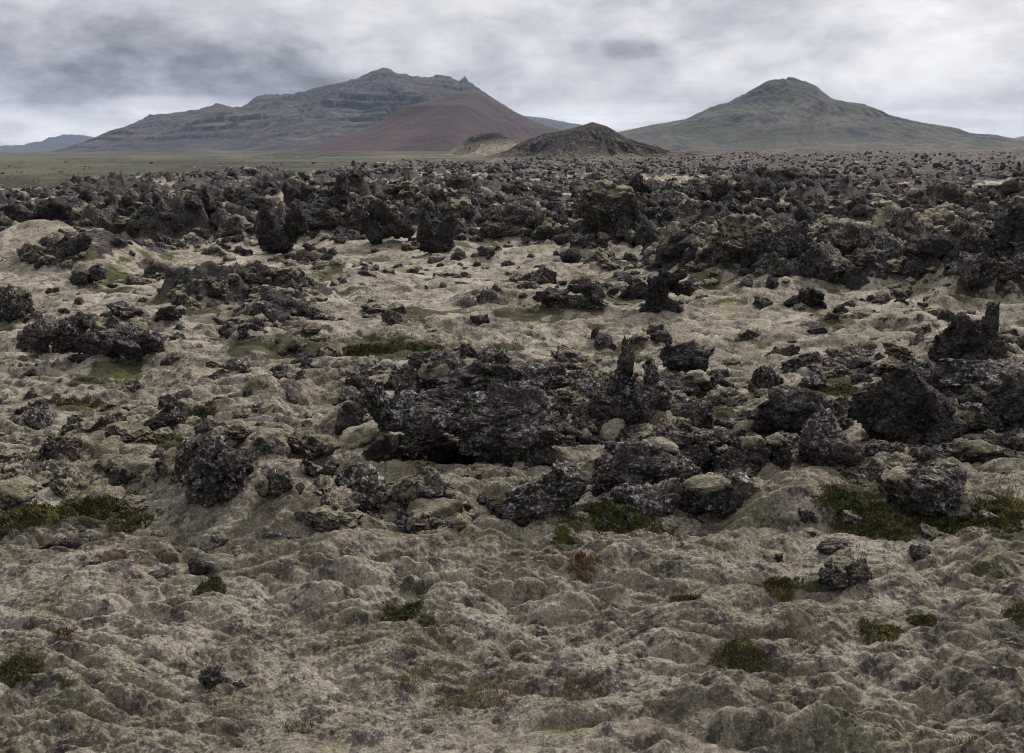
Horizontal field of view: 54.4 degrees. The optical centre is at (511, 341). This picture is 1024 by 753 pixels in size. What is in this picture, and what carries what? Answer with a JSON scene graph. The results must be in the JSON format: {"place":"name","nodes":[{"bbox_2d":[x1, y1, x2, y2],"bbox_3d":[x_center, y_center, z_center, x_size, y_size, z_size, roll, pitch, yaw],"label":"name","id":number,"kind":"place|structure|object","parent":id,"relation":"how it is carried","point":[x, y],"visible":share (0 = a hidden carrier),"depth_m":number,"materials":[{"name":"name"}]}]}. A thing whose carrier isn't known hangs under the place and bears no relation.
{"place":"outdoors","nodes":[
{"label":"outdoors","id":0,"kind":"place"},
{"bbox_2d":[0,134,94,151],"bbox_3d":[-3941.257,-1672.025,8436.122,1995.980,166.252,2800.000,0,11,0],"label":"mountain","id":1,"kind":"structure","parent":0,"point":[48,144],"depth_m":7815.97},
{"bbox_2d":[50,68,511,152],"bbox_3d":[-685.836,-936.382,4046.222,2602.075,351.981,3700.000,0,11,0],"label":"mountain","id":2,"kind":"structure","parent":0,"point":[297,120],"depth_m":3388.59,"materials":[{"name":"stone"}]},
{"bbox_2d":[296,91,561,151],"bbox_3d":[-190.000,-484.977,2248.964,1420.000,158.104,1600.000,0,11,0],"label":"cinder hill","id":3,"kind":"structure","parent":0,"point":[448,123],"depth_m":2051.83,"materials":[{"name":"soil"}]},
{"bbox_2d":[443,133,522,156],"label":"cinder hill","id":4,"kind":"structure","parent":0,"point":[484,144],"depth_m":768.30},
{"bbox_2d":[0,148,1023,752],"bbox_3d":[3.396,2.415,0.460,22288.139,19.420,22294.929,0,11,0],"label":"ground","id":5,"kind":"structure","parent":0,"point":[286,630],"depth_m":9.19,"materials":[{"name":"plant"}]},
{"bbox_2d":[0,448,27,464],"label":"mossy boulder","id":6,"kind":"object","parent":5,"relation":"on","point":[8,456],"visible":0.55,"depth_m":12.63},
{"bbox_2d":[0,284,34,322],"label":"lava outcrop","id":7,"kind":"object","parent":5,"relation":"on","point":[15,303],"visible":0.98,"depth_m":21.74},
{"bbox_2d":[0,649,46,687],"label":"shrub","id":8,"kind":"object","parent":5,"relation":"on","point":[17,671],"visible":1,"depth_m":7.50,"materials":[{"name":"green plant"}]},
{"bbox_2d":[0,500,69,537],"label":"shrub","id":9,"kind":"object","parent":5,"relation":"on","point":[19,513],"visible":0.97,"depth_m":10.59,"materials":[{"name":"green plant"}]},
{"bbox_2d":[0,475,70,506],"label":"mossy boulder","id":10,"kind":"object","parent":5,"relation":"on","point":[16,490],"visible":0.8,"depth_m":11.44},
{"bbox_2d":[21,406,56,429],"bbox_3d":[-6.901,1.223,14.605,0.397,0.568,0.637,-19,-9,27],"label":"lava block","id":11,"kind":"object","parent":5,"relation":"on","point":[38,418],"depth_m":14.44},
{"bbox_2d":[36,434,82,460],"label":"lava rock","id":12,"kind":"object","parent":5,"relation":"on","point":[68,446],"visible":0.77,"depth_m":12.86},
{"bbox_2d":[69,265,106,286],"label":"lava rock","id":13,"kind":"object","parent":5,"relation":"on","point":[96,274],"visible":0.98,"depth_m":28.56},
{"bbox_2d":[15,311,167,360],"bbox_3d":[-7.842,-0.073,18.576,2.797,0.971,0.837,0,11,0],"label":"lava outcrop","id":14,"kind":"object","parent":5,"relation":"on","point":[39,334],"visible":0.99,"depth_m":18.43,"materials":[{"name":"stone"}]},
{"bbox_2d":[54,490,138,517],"bbox_3d":[-4.678,1.825,11.200,0.968,0.294,0.772,-3,11,-17],"label":"shrub","id":15,"kind":"object","parent":5,"relation":"on","point":[93,501],"visible":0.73,"depth_m":11.08,"materials":[{"name":"green plant"}]},
{"bbox_2d":[90,435,126,458],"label":"mossy stone","id":16,"kind":"object","parent":5,"relation":"on","point":[112,444],"visible":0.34,"depth_m":13.09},
{"bbox_2d":[91,407,129,429],"bbox_3d":[-5.823,1.255,14.379,0.625,0.697,0.638,14,24,-5],"label":"lava block","id":17,"kind":"object","parent":5,"relation":"on","point":[109,417],"depth_m":14.19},
{"bbox_2d":[104,421,154,443],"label":"mossy boulder","id":18,"kind":"object","parent":5,"relation":"on","point":[127,432],"visible":0.62,"depth_m":13.38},
{"bbox_2d":[106,508,154,533],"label":"shrub","id":19,"kind":"object","parent":5,"relation":"on","point":[126,525],"visible":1,"depth_m":10.69,"materials":[{"name":"green plant"}]},
{"bbox_2d":[116,494,148,511],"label":"mossy boulder","id":20,"kind":"object","parent":5,"relation":"on","point":[132,501],"visible":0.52,"depth_m":11.00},
{"bbox_2d":[124,457,158,481],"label":"mossy stone","id":21,"kind":"object","parent":5,"relation":"on","point":[143,463],"visible":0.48,"depth_m":11.59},
{"bbox_2d":[144,394,185,430],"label":"lava rock","id":22,"kind":"object","parent":5,"relation":"on","point":[169,415],"visible":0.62,"depth_m":13.99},
{"bbox_2d":[152,306,185,321],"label":"lava rock","id":23,"kind":"object","parent":5,"relation":"on","point":[171,313],"visible":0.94,"depth_m":21.63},
{"bbox_2d":[192,574,226,595],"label":"shrub","id":24,"kind":"object","parent":5,"relation":"on","point":[213,587],"visible":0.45,"depth_m":8.99,"materials":[{"name":"green plant"}]},
{"bbox_2d":[174,434,248,507],"bbox_3d":[-3.193,1.399,10.653,0.688,0.853,0.554,6,12,29],"label":"lava outcrop","id":25,"kind":"object","parent":5,"relation":"on","point":[210,470],"visible":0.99,"depth_m":10.53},
{"bbox_2d":[198,660,249,694],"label":"lava rock","id":26,"kind":"object","parent":5,"relation":"on","point":[213,677],"visible":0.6,"depth_m":7.44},
{"bbox_2d":[221,423,259,462],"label":"mossy boulder","id":27,"kind":"object","parent":5,"relation":"on","point":[238,431],"visible":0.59,"depth_m":11.19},
{"bbox_2d":[253,429,290,457],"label":"mossy boulder","id":28,"kind":"object","parent":5,"relation":"on","point":[274,442],"visible":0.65,"depth_m":11.12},
{"bbox_2d":[254,467,293,498],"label":"lava rock","id":29,"kind":"object","parent":5,"relation":"on","point":[272,483],"visible":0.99,"depth_m":10.32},
{"bbox_2d":[253,200,310,253],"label":"lava outcrop","id":30,"kind":"object","parent":5,"relation":"on","point":[271,236],"visible":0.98,"depth_m":38.81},
{"bbox_2d":[267,267,300,284],"bbox_3d":[-5.723,-1.490,25.189,0.840,0.842,1.114,9,7,41],"label":"lava block","id":31,"kind":"object","parent":5,"relation":"on","point":[280,276],"depth_m":24.87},
{"bbox_2d":[287,425,340,460],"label":"mossy boulder","id":32,"kind":"object","parent":5,"relation":"on","point":[310,443],"visible":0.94,"depth_m":11.33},
{"bbox_2d":[300,459,339,477],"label":"lava rock","id":33,"kind":"object","parent":5,"relation":"on","point":[307,467],"visible":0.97,"depth_m":10.80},
{"bbox_2d":[294,505,363,531],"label":"mossy boulder","id":34,"kind":"object","parent":5,"relation":"on","point":[323,518],"visible":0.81,"depth_m":10.08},
{"bbox_2d":[323,484,361,512],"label":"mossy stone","id":35,"kind":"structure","parent":34,"relation":"on","point":[349,499],"depth_m":10.29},
{"bbox_2d":[330,172,349,205],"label":"lava spire","id":36,"kind":"structure","parent":5,"relation":"on","point":[341,193],"depth_m":44.60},
{"bbox_2d":[334,401,364,434],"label":"lava rock","id":37,"kind":"object","parent":5,"relation":"on","point":[349,414],"visible":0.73,"depth_m":13.37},
{"bbox_2d":[329,461,393,512],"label":"lava rock","id":38,"kind":"object","parent":5,"relation":"on","point":[367,482],"visible":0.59,"depth_m":10.77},
{"bbox_2d":[338,420,389,450],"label":"mossy boulder","id":39,"kind":"object","parent":5,"relation":"on","point":[362,435],"visible":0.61,"depth_m":12.93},
{"bbox_2d":[331,362,398,380],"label":"lava rock","id":40,"kind":"object","parent":5,"relation":"on","point":[376,368],"visible":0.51,"depth_m":16.68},
{"bbox_2d":[359,198,414,244],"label":"lava outcrop","id":41,"kind":"object","parent":5,"relation":"on","point":[395,226],"visible":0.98,"depth_m":41.24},
{"bbox_2d":[342,340,444,356],"bbox_3d":[-2.225,0.163,18.730,1.966,0.317,1.084,0,11,0],"label":"shrub","id":42,"kind":"object","parent":5,"relation":"on","point":[390,347],"visible":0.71,"depth_m":18.63,"materials":[{"name":"green plant"}]},
{"bbox_2d":[391,480,406,506],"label":"mossy stone","id":43,"kind":"object","parent":5,"relation":"on","point":[394,497],"visible":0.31,"depth_m":10.87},
{"bbox_2d":[383,459,418,480],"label":"mossy stone","id":44,"kind":"object","parent":5,"relation":"on","point":[395,469],"visible":0.45,"depth_m":11.60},
{"bbox_2d":[380,595,425,621],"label":"shrub","id":45,"kind":"object","parent":5,"relation":"on","point":[404,612],"visible":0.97,"depth_m":8.43,"materials":[{"name":"green plant"}]},
{"bbox_2d":[393,466,455,508],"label":"lava rock","id":46,"kind":"object","parent":5,"relation":"on","point":[429,482],"visible":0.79,"depth_m":10.81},
{"bbox_2d":[403,510,445,534],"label":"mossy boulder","id":47,"kind":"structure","parent":5,"relation":"on","point":[416,522],"depth_m":10.39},
{"bbox_2d":[390,348,467,394],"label":"lava rock","id":48,"kind":"object","parent":5,"relation":"on","point":[431,365],"visible":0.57,"depth_m":14.86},
{"bbox_2d":[415,207,457,252],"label":"lava outcrop","id":49,"kind":"object","parent":5,"relation":"on","point":[440,239],"visible":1,"depth_m":38.09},
{"bbox_2d":[406,497,474,517],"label":"mossy boulder","id":50,"kind":"object","parent":5,"relation":"on","point":[439,507],"visible":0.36,"depth_m":10.64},
{"bbox_2d":[359,359,583,466],"bbox_3d":[-0.470,0.985,12.557,2.723,1.559,1.749,0,11,0],"label":"lava outcrop","id":51,"kind":"object","parent":5,"relation":"on","point":[489,413],"visible":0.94,"depth_m":11.96,"materials":[{"name":"stone"}]},
{"bbox_2d":[479,221,505,237],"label":"lava block","id":52,"kind":"object","parent":5,"relation":"on","point":[491,229],"depth_m":41.66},
{"bbox_2d":[0,150,1023,578],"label":"lava rubble","id":53,"kind":"object","parent":5,"relation":"on","point":[550,222],"visible":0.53,"depth_m":31.03,"materials":[{"name":"stone"}]},
{"bbox_2d":[576,179,638,222],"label":"lava block","id":54,"kind":"structure","parent":53,"relation":"on","point":[596,200],"depth_m":35.97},
{"bbox_2d":[695,173,736,200],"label":"lava block","id":55,"kind":"structure","parent":53,"relation":"on","point":[705,189],"depth_m":43.41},
{"bbox_2d":[716,213,777,241],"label":"lava block","id":56,"kind":"structure","parent":53,"relation":"on","point":[737,226],"depth_m":29.55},
{"bbox_2d":[998,252,1023,276],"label":"lava block","id":57,"kind":"structure","parent":53,"relation":"on","point":[1016,266],"depth_m":25.49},
{"bbox_2d":[488,201,536,228],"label":"lava block","id":58,"kind":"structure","parent":5,"relation":"on","point":[515,212],"depth_m":42.36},
{"bbox_2d":[31,300,1001,752],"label":"dry heath","id":59,"kind":"object","parent":5,"relation":"on","point":[571,682],"visible":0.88,"depth_m":7.34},
{"bbox_2d":[476,459,591,527],"bbox_3d":[0.207,1.579,10.542,1.164,0.728,0.765,-3,11,-14],"label":"lava rock","id":60,"kind":"object","parent":5,"relation":"on","point":[560,487],"visible":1,"depth_m":10.30,"materials":[{"name":"stone"}]},
{"bbox_2d":[507,358,574,389],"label":"lava rock","id":61,"kind":"object","parent":5,"relation":"on","point":[561,377],"visible":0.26,"depth_m":16.13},
{"bbox_2d":[543,445,588,466],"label":"mossy boulder","id":62,"kind":"object","parent":5,"relation":"on","point":[562,454],"visible":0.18,"depth_m":12.49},
{"bbox_2d":[545,386,588,407],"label":"lava block","id":63,"kind":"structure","parent":5,"relation":"on","point":[568,395],"depth_m":14.35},
{"bbox_2d":[532,277,608,309],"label":"lava outcrop","id":64,"kind":"object","parent":5,"relation":"on","point":[592,292],"visible":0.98,"depth_m":23.71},
{"bbox_2d":[567,412,599,441],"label":"lava block","id":65,"kind":"structure","parent":5,"relation":"on","point":[584,421],"depth_m":13.47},
{"bbox_2d":[566,550,601,583],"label":"heath sprig","id":66,"kind":"object","parent":5,"relation":"on","point":[582,559],"visible":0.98,"depth_m":9.05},
{"bbox_2d":[571,399,610,420],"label":"lava block","id":67,"kind":"structure","parent":5,"relation":"on","point":[584,407],"depth_m":13.67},
{"bbox_2d":[559,500,662,534],"bbox_3d":[1.023,1.857,10.351,1.141,0.340,0.591,0,11,0],"label":"shrub","id":68,"kind":"object","parent":5,"relation":"on","point":[610,513],"visible":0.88,"depth_m":10.34,"materials":[{"name":"green plant"}]},
{"bbox_2d":[599,418,624,439],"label":"mossy stone","id":69,"kind":"object","parent":5,"relation":"on","point":[610,429],"visible":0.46,"depth_m":13.34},
{"bbox_2d":[588,335,672,424],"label":"lava spire","id":70,"kind":"structure","parent":5,"relation":"on","point":[626,395],"depth_m":13.67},
{"bbox_2d":[588,436,699,495],"bbox_3d":[1.485,1.543,11.506,1.353,1.015,1.051,0,11,0],"label":"lava rock","id":71,"kind":"object","parent":5,"relation":"on","point":[653,460],"visible":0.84,"depth_m":11.15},
{"bbox_2d":[601,475,711,516],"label":"lava rock","id":72,"kind":"object","parent":5,"relation":"on","point":[664,498],"visible":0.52,"depth_m":10.59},
{"bbox_2d":[622,267,697,313],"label":"lava outcrop","id":73,"kind":"object","parent":5,"relation":"on","point":[658,288],"visible":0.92,"depth_m":23.59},
{"bbox_2d":[659,340,708,372],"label":"lava rock","id":74,"kind":"object","parent":5,"relation":"on","point":[687,356],"visible":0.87,"depth_m":18.26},
{"bbox_2d":[658,370,729,396],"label":"lava rock","id":75,"kind":"object","parent":5,"relation":"on","point":[692,382],"visible":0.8,"depth_m":15.83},
{"bbox_2d":[676,401,713,428],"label":"lava block","id":76,"kind":"structure","parent":5,"relation":"on","point":[700,415],"depth_m":13.92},
{"bbox_2d":[659,425,736,474],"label":"lava rock","id":77,"kind":"object","parent":5,"relation":"on","point":[695,448],"visible":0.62,"depth_m":11.74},
{"bbox_2d":[683,470,760,518],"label":"lava rock","id":78,"kind":"object","parent":5,"relation":"on","point":[721,496],"visible":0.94,"depth_m":10.40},
{"bbox_2d":[708,443,738,469],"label":"lava block","id":79,"kind":"structure","parent":5,"relation":"on","point":[725,455],"depth_m":11.64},
{"bbox_2d":[706,636,776,673],"bbox_3d":[1.691,2.428,7.456,0.504,0.317,0.396,-4,12,-21],"label":"shrub","id":80,"kind":"object","parent":5,"relation":"on","point":[743,642],"visible":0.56,"depth_m":7.50,"materials":[{"name":"green plant"}]},
{"bbox_2d":[733,432,793,470],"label":"lava rock","id":81,"kind":"object","parent":5,"relation":"on","point":[760,451],"visible":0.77,"depth_m":11.60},
{"bbox_2d":[747,365,783,391],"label":"lava rock","id":82,"kind":"object","parent":5,"relation":"on","point":[765,377],"visible":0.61,"depth_m":15.55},
{"bbox_2d":[751,250,794,277],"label":"lava block","id":83,"kind":"structure","parent":5,"relation":"on","point":[773,262],"depth_m":27.82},
{"bbox_2d":[748,575,803,601],"bbox_3d":[2.286,2.123,8.648,0.493,0.216,0.383,4,12,20],"label":"shrub","id":84,"kind":"object","parent":5,"relation":"on","point":[780,593],"visible":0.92,"depth_m":8.57,"materials":[{"name":"green plant"}]},
{"bbox_2d":[742,220,814,263],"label":"lava block","id":85,"kind":"structure","parent":5,"relation":"on","point":[790,240],"depth_m":28.25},
{"bbox_2d":[732,386,836,436],"bbox_3d":[3.682,0.968,13.501,1.407,0.681,0.650,0,11,0],"label":"lava rock","id":86,"kind":"object","parent":5,"relation":"on","point":[792,411],"visible":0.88,"depth_m":13.34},
{"bbox_2d":[781,287,825,306],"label":"lava outcrop","id":87,"kind":"object","parent":5,"relation":"on","point":[812,296],"visible":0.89,"depth_m":24.76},
{"bbox_2d":[780,351,847,373],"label":"lava rock","id":88,"kind":"object","parent":5,"relation":"on","point":[794,364],"visible":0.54,"depth_m":18.17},
{"bbox_2d":[796,371,833,390],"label":"lava block","id":89,"kind":"structure","parent":5,"relation":"on","point":[814,380],"depth_m":16.86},
{"bbox_2d":[805,241,851,281],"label":"lava block","id":90,"kind":"structure","parent":5,"relation":"on","point":[823,257],"depth_m":27.58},
{"bbox_2d":[797,408,863,466],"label":"lava rock","id":91,"kind":"object","parent":5,"relation":"on","point":[823,440],"visible":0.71,"depth_m":12.03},
{"bbox_2d":[815,537,855,555],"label":"lava rock","id":92,"kind":"object","parent":5,"relation":"on","point":[829,546],"visible":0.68,"depth_m":9.70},
{"bbox_2d":[816,555,872,591],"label":"lava rock","id":93,"kind":"object","parent":5,"relation":"on","point":[843,572],"visible":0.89,"depth_m":8.54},
{"bbox_2d":[825,342,871,363],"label":"lava block","id":94,"kind":"structure","parent":5,"relation":"on","point":[848,353],"depth_m":18.89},
{"bbox_2d":[829,224,871,256],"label":"lava block","id":95,"kind":"structure","parent":5,"relation":"on","point":[845,242],"depth_m":28.80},
{"bbox_2d":[810,482,892,536],"bbox_3d":[3.563,1.738,10.471,0.734,0.463,0.777,10,14,42],"label":"shrub","id":96,"kind":"object","parent":5,"relation":"on","point":[835,493],"visible":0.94,"depth_m":10.39,"materials":[{"name":"green plant"}]},
{"bbox_2d":[851,243,888,269],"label":"lava block","id":97,"kind":"structure","parent":5,"relation":"on","point":[869,254],"depth_m":27.77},
{"bbox_2d":[851,439,904,467],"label":"lava rock","id":98,"kind":"object","parent":5,"relation":"on","point":[873,447],"visible":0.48,"depth_m":12.06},
{"bbox_2d":[855,227,905,258],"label":"lava block","id":99,"kind":"structure","parent":5,"relation":"on","point":[881,239],"depth_m":28.34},
{"bbox_2d":[857,615,905,644],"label":"shrub","id":100,"kind":"object","parent":5,"relation":"on","point":[883,633],"visible":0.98,"depth_m":7.89,"materials":[{"name":"green plant"}]},
{"bbox_2d":[861,503,918,541],"bbox_3d":[3.825,1.879,10.128,0.550,0.307,0.689,0,11,0],"label":"shrub","id":101,"kind":"object","parent":5,"relation":"on","point":[896,531],"visible":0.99,"depth_m":10.13,"materials":[{"name":"green plant"}]},
{"bbox_2d":[855,201,934,240],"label":"lava block","id":102,"kind":"structure","parent":5,"relation":"on","point":[897,220],"depth_m":29.75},
{"bbox_2d":[882,339,915,359],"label":"lava block","id":103,"kind":"structure","parent":5,"relation":"on","point":[896,349],"depth_m":17.68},
{"bbox_2d":[847,367,967,443],"bbox_3d":[5.320,0.900,13.405,1.509,1.282,1.090,0,11,0],"label":"lava outcrop","id":104,"kind":"object","parent":5,"relation":"on","point":[899,404],"visible":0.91,"depth_m":13.18,"materials":[{"name":"stone"}]},
{"bbox_2d":[875,460,977,521],"bbox_3d":[4.319,1.550,10.389,1.010,0.630,0.677,-3,11,-15],"label":"lava rock","id":105,"kind":"object","parent":5,"relation":"on","point":[913,488],"visible":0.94,"depth_m":10.16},
{"bbox_2d":[914,205,959,227],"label":"lava block","id":106,"kind":"structure","parent":5,"relation":"on","point":[944,217],"depth_m":32.29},
{"bbox_2d":[936,462,966,485],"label":"lava block","id":107,"kind":"structure","parent":5,"relation":"on","point":[956,473],"depth_m":11.48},
{"bbox_2d":[908,506,1007,534],"bbox_3d":[4.565,1.781,10.237,1.004,0.366,0.694,0,11,0],"label":"shrub","id":108,"kind":"object","parent":5,"relation":"on","point":[949,526],"visible":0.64,"depth_m":10.14,"materials":[{"name":"green plant"}]},
{"bbox_2d":[927,302,1009,360],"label":"lava outcrop","id":109,"kind":"object","parent":5,"relation":"on","point":[963,335],"visible":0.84,"depth_m":16.84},
{"bbox_2d":[923,356,1023,393],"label":"lava rock","id":110,"kind":"object","parent":5,"relation":"on","point":[987,376],"visible":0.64,"depth_m":15.83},
{"bbox_2d":[946,251,1003,289],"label":"lava block","id":111,"kind":"structure","parent":5,"relation":"on","point":[981,270],"depth_m":25.40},
{"bbox_2d":[959,224,994,257],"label":"lava block","id":112,"kind":"structure","parent":5,"relation":"on","point":[976,239],"depth_m":26.76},
{"bbox_2d":[941,439,1023,463],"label":"lava rock","id":113,"kind":"object","parent":5,"relation":"on","point":[973,451],"visible":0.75,"depth_m":12.46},
{"bbox_2d":[955,402,1012,434],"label":"lava rock","id":114,"kind":"object","parent":5,"relation":"on","point":[977,417],"visible":0.61,"depth_m":13.68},
{"bbox_2d":[974,493,1023,532],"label":"shrub","id":115,"kind":"object","parent":5,"relation":"on","point":[1016,509],"visible":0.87,"depth_m":10.34,"materials":[{"name":"green plant"}]},
{"bbox_2d":[982,369,1023,427],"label":"lava rock","id":116,"kind":"object","parent":5,"relation":"on","point":[1004,401],"visible":0.88,"depth_m":13.63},
{"bbox_2d":[0,0,1023,145],"label":"sky","id":117,"kind":"structure","parent":0,"point":[93,68],"materials":[{"name":"grey"}]},
{"bbox_2d":[476,122,703,159],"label":"cinder hill","id":118,"kind":"structure","parent":0,"point":[591,139],"depth_m":485.97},
{"bbox_2d":[618,77,1023,151],"bbox_3d":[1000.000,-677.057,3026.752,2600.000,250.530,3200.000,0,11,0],"label":"mountain","id":119,"kind":"structure","parent":0,"point":[783,111],"depth_m":2654.40,"materials":[{"name":"stone"}]},
{"bbox_2d":[703,142,1023,151],"bbox_3d":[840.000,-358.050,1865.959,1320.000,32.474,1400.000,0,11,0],"label":"hill","id":120,"kind":"structure","parent":0,"point":[879,146],"depth_m":1695.13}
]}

